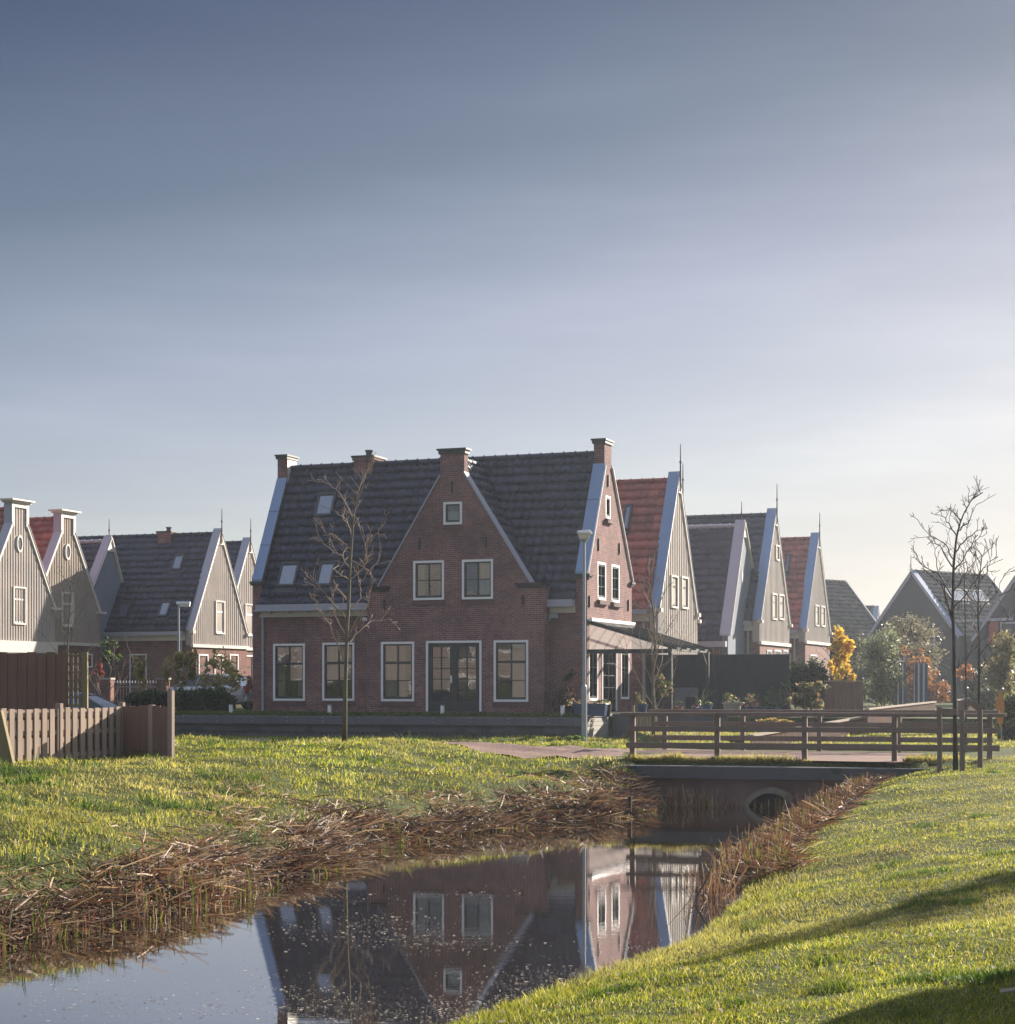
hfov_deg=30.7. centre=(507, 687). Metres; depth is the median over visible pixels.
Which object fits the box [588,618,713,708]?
veranda
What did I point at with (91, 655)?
window
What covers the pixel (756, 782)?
bridge
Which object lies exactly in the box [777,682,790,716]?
flower pot
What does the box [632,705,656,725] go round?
garden gate
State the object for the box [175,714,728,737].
retaining wall
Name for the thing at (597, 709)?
flower pot
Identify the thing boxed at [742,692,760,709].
flower pot
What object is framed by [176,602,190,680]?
street lamp
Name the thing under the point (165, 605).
roof window
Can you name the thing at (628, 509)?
roof window
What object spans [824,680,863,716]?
fence panel
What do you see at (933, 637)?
window
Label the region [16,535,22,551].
oval window
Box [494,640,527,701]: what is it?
window
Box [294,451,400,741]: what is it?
bare tree
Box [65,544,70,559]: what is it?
oval window
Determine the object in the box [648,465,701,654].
timber gable house
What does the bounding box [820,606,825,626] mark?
window
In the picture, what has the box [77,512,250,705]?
timber gable house
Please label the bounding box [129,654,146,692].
window
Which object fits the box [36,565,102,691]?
bare tree
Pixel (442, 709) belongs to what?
marker post
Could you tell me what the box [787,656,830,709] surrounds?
bush
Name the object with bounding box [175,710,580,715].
grass
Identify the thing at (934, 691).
shrub
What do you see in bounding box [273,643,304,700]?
window
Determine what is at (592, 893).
water
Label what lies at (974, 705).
stake crossbar
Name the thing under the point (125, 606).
roof window
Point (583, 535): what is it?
street lamp
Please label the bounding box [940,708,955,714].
stake crossbar
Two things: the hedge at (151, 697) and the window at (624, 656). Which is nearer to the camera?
the window at (624, 656)
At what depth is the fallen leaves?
11.26 m
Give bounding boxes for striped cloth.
[893,658,908,704]
[911,649,929,702]
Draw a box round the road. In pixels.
[227,738,923,761]
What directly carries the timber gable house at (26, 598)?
on the garden ground at (827, 719)
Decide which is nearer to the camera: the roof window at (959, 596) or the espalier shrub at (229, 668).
the espalier shrub at (229, 668)
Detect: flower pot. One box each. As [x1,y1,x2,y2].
[564,700,573,713]
[572,700,598,715]
[587,700,608,715]
[606,701,611,715]
[635,691,647,711]
[673,699,682,716]
[691,699,701,717]
[697,701,712,708]
[722,691,745,708]
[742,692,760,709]
[761,687,779,709]
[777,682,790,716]
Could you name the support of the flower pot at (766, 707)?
on the garden ground at (827, 719)
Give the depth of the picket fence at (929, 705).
57.13 m
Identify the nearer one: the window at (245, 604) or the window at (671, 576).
the window at (671, 576)
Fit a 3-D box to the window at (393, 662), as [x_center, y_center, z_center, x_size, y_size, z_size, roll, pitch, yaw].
[-3.687,-0.540,62.494,1.224,2.007,0.185,0,0,21]
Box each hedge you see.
[123,689,175,706]
[175,683,237,710]
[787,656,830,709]
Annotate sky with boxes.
[0,0,1014,614]
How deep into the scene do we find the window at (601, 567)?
62.23 m
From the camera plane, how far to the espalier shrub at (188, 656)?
70.93 m
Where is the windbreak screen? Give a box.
[645,653,790,711]
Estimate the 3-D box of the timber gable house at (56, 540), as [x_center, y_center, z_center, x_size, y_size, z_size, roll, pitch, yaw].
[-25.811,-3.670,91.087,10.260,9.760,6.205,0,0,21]
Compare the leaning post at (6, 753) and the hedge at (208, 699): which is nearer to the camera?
the leaning post at (6, 753)
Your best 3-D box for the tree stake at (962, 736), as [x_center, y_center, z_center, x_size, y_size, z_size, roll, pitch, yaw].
[7.102,0.897,28.900,0.086,1.119,0.077,0,0,0]
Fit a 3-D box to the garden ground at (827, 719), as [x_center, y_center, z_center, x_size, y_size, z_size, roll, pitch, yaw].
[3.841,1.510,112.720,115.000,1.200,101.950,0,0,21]
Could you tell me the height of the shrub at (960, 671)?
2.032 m
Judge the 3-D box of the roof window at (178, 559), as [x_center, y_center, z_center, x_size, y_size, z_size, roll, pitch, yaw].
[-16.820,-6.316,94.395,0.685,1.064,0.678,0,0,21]
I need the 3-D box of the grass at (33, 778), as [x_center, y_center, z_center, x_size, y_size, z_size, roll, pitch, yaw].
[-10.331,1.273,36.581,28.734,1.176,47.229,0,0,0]
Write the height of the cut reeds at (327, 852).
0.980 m
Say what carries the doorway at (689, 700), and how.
in the playhouse
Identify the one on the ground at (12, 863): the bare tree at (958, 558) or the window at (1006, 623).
the bare tree at (958, 558)
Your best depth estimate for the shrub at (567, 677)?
60.28 m
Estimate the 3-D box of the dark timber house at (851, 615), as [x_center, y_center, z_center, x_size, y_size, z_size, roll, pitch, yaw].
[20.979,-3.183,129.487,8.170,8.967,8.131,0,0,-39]
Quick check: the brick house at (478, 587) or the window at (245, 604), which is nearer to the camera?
the brick house at (478, 587)
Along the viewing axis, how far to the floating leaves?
12.19 m
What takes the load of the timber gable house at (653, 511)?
on the garden ground at (827, 719)
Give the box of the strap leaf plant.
[695,689,715,702]
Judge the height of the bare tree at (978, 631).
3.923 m
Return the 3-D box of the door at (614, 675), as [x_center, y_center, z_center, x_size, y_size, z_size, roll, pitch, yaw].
[3.416,-0.242,62.919,0.140,2.104,1.639,0,0,21]
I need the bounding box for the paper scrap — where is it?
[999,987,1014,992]
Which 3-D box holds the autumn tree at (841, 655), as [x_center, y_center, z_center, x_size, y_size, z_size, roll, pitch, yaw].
[11.297,-0.563,62.039,2.033,3.141,2.019,0,0,-17]
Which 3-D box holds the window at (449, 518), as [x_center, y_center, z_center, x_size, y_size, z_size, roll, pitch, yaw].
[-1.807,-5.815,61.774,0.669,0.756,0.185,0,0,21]
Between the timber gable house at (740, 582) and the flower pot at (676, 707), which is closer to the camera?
the flower pot at (676, 707)
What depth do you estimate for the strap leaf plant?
61.96 m
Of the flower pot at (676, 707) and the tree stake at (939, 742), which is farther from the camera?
the flower pot at (676, 707)
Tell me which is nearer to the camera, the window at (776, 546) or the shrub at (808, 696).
the shrub at (808, 696)
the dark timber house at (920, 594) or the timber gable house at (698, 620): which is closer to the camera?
the timber gable house at (698, 620)
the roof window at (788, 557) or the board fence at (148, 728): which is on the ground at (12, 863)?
the board fence at (148, 728)
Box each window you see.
[13,586,25,624]
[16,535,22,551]
[61,592,73,627]
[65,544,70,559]
[88,654,92,666]
[115,601,131,621]
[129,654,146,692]
[155,600,171,620]
[169,553,185,573]
[198,654,207,673]
[214,654,222,673]
[215,600,224,633]
[229,654,238,672]
[245,604,252,635]
[247,655,252,677]
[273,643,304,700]
[274,561,300,592]
[312,491,336,521]
[313,560,337,591]
[322,642,353,700]
[381,642,413,700]
[413,560,443,599]
[443,501,461,524]
[462,559,492,599]
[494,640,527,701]
[589,654,597,700]
[597,561,605,600]
[605,495,610,518]
[611,564,619,602]
[621,653,628,698]
[623,503,632,534]
[670,575,677,608]
[681,576,688,608]
[772,593,777,619]
[775,544,779,560]
[778,594,784,619]
[784,554,790,575]
[815,605,818,625]
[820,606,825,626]
[919,636,934,653]
[943,588,969,603]
[965,589,989,604]
[1000,622,1014,647]
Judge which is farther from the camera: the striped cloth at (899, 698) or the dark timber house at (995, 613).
the dark timber house at (995, 613)
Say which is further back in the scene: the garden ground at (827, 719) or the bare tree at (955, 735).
the garden ground at (827, 719)
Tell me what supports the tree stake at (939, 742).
on the ground at (12, 863)
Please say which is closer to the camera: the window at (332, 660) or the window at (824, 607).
the window at (332, 660)
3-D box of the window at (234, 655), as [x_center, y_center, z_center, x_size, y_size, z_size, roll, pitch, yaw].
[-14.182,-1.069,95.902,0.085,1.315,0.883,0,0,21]
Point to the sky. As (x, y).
(770, 241)
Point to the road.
(529, 752)
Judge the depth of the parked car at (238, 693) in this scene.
74.62 m
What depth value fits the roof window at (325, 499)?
65.66 m
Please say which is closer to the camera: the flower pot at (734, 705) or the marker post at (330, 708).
the flower pot at (734, 705)
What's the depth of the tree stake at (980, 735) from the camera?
29.27 m
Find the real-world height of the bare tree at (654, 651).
5.230 m
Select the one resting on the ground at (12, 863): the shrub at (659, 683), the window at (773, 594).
the shrub at (659, 683)
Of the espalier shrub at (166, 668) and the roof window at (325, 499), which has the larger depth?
the espalier shrub at (166, 668)
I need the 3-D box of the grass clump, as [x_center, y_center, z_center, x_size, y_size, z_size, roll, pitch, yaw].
[7.508,0.955,52.114,1.062,0.266,0.613,0,0,-15]
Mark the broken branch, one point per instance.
(699, 891)
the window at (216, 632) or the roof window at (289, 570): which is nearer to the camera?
the roof window at (289, 570)
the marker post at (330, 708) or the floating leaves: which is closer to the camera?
the floating leaves
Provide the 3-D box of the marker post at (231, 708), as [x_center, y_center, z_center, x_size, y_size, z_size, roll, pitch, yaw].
[-9.486,0.775,63.481,0.120,0.410,0.110,0,0,21]
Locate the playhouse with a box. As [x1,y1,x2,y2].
[673,688,697,708]
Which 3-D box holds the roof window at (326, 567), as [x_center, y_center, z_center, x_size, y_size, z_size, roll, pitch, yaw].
[-6.303,-3.870,64.355,0.723,1.133,0.600,0,0,21]
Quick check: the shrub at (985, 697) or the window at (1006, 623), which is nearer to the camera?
the shrub at (985, 697)
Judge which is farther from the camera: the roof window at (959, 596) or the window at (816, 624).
the roof window at (959, 596)
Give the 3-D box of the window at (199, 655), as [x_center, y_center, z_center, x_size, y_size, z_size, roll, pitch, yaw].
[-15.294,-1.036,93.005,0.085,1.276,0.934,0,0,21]
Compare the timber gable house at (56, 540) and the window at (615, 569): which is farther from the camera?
the timber gable house at (56, 540)
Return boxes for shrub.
[71,631,146,694]
[90,659,104,695]
[130,652,158,706]
[138,655,190,706]
[146,649,187,692]
[170,648,209,689]
[187,646,249,694]
[242,675,252,709]
[550,684,575,712]
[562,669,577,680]
[650,673,675,716]
[785,681,830,721]
[847,619,916,706]
[881,612,949,699]
[906,654,952,703]
[933,663,975,698]
[956,627,1014,706]
[962,660,997,709]
[992,692,1014,740]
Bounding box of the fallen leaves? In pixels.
[2,738,1014,1023]
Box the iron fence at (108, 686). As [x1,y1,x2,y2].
[99,678,170,706]
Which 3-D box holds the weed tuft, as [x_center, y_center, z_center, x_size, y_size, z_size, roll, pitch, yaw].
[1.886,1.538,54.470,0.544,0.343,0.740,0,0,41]
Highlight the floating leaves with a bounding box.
[0,857,728,1023]
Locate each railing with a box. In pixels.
[620,712,1005,762]
[648,709,998,751]
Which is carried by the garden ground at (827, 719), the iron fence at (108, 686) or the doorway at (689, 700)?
the iron fence at (108, 686)
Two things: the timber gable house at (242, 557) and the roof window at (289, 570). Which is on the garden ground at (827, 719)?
the timber gable house at (242, 557)
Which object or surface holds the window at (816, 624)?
in the timber gable house at (806, 587)
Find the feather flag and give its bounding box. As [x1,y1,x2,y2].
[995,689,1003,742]
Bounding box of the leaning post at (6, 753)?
[0,710,14,765]
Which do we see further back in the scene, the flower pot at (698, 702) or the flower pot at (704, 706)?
the flower pot at (704, 706)
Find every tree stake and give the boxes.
[937,707,941,772]
[959,709,964,770]
[977,709,982,767]
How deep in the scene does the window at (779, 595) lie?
90.08 m
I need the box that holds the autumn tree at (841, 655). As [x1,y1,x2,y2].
[809,624,862,709]
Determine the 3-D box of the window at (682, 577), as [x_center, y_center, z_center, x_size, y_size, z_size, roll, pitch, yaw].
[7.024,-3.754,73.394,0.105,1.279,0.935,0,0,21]
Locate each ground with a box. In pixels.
[0,731,1014,1023]
[131,701,1014,736]
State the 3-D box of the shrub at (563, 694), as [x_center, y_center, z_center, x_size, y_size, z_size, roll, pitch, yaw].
[1.822,0.425,60.004,0.918,1.122,1.100,0,0,-42]
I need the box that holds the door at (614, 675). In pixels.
[602,653,616,710]
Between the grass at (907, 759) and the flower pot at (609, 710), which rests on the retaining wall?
the flower pot at (609, 710)
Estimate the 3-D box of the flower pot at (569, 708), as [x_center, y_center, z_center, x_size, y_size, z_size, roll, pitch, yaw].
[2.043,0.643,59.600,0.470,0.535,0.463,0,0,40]
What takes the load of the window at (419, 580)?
in the brick house at (478, 587)
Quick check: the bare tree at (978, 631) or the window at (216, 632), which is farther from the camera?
the window at (216, 632)
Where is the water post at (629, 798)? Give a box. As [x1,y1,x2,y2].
[627,796,631,815]
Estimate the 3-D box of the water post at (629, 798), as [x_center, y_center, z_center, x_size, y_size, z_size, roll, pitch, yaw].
[1.884,1.990,28.600,0.074,0.621,0.068,0,0,-22]
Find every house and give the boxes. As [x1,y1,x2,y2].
[0,498,61,653]
[29,509,106,694]
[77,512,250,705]
[184,519,255,677]
[249,438,635,712]
[616,444,700,710]
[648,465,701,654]
[686,498,792,654]
[780,513,832,704]
[825,579,875,700]
[865,561,1002,702]
[866,605,879,620]
[956,575,1014,704]
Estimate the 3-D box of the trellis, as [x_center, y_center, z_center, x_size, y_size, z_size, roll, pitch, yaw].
[-7.257,0.278,31.200,0.360,1.745,0.090,0,0,0]
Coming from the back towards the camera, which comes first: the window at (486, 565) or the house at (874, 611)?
the house at (874, 611)
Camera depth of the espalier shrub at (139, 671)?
70.99 m
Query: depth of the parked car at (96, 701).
51.36 m
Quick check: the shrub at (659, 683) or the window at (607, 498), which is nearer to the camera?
the shrub at (659, 683)
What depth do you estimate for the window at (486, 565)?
61.43 m
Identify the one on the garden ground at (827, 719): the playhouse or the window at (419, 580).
the playhouse
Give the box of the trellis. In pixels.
[67,652,87,708]
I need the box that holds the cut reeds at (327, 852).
[0,764,665,952]
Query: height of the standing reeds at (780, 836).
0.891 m
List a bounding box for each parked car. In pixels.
[67,692,117,709]
[170,674,252,709]
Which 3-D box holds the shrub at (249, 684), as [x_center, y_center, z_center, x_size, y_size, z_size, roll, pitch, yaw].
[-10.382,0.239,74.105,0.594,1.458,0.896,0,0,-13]
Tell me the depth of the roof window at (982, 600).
120.74 m
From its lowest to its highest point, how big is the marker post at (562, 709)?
0.410 m
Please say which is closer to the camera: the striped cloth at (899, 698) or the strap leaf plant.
the strap leaf plant
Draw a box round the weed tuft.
[566,734,585,742]
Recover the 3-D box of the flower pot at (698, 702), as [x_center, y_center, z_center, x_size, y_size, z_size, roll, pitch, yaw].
[5.828,0.652,56.997,0.335,0.596,0.341,0,0,36]
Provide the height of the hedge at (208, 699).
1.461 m
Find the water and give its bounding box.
[0,803,800,1023]
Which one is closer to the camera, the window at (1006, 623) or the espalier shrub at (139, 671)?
the espalier shrub at (139, 671)
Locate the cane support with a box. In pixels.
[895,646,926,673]
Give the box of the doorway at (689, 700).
[686,697,694,708]
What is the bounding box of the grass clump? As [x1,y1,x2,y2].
[756,717,793,721]
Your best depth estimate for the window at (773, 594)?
89.16 m
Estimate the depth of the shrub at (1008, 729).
46.81 m
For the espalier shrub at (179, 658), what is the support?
on the garden ground at (827, 719)
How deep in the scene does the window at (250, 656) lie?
100.58 m
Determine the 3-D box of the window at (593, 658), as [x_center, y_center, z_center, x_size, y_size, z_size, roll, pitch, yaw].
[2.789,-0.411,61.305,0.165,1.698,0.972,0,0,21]
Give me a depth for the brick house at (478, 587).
62.70 m
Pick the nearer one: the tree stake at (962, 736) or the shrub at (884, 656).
the tree stake at (962, 736)
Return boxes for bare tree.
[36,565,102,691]
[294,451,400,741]
[612,553,703,734]
[899,475,1002,770]
[944,537,990,744]
[959,533,1014,704]
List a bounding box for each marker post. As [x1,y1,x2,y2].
[229,704,232,712]
[327,704,331,714]
[440,705,444,713]
[560,705,564,715]
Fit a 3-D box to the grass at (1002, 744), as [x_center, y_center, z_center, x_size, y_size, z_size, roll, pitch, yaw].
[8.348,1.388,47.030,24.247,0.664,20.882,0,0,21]
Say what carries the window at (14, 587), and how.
in the timber gable house at (26, 598)
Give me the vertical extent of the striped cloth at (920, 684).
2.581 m
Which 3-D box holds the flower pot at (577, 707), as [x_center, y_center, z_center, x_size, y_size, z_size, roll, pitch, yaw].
[2.501,0.637,59.195,0.772,0.546,0.631,0,0,21]
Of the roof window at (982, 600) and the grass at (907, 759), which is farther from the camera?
the roof window at (982, 600)
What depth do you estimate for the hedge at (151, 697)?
68.82 m
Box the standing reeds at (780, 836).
[651,771,897,900]
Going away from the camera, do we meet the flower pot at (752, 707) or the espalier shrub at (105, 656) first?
the flower pot at (752, 707)
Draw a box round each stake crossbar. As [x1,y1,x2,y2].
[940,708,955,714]
[966,700,982,709]
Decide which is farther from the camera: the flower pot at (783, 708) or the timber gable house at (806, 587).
the timber gable house at (806, 587)
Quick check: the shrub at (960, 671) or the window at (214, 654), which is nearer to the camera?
the shrub at (960, 671)
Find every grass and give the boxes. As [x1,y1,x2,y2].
[0,730,677,912]
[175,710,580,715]
[508,731,1014,749]
[624,750,966,763]
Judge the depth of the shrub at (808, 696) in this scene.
57.81 m
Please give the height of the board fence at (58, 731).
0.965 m
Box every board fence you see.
[0,652,66,710]
[0,702,124,761]
[123,691,174,758]
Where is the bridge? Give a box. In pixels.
[622,749,959,806]
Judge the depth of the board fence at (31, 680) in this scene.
30.96 m
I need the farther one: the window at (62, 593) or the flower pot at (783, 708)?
the window at (62, 593)
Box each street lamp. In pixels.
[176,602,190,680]
[576,530,591,741]
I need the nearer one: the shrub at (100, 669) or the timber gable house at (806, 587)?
the shrub at (100, 669)
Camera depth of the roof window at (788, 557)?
99.51 m
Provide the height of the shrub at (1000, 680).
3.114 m
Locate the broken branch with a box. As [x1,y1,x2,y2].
[694,864,711,902]

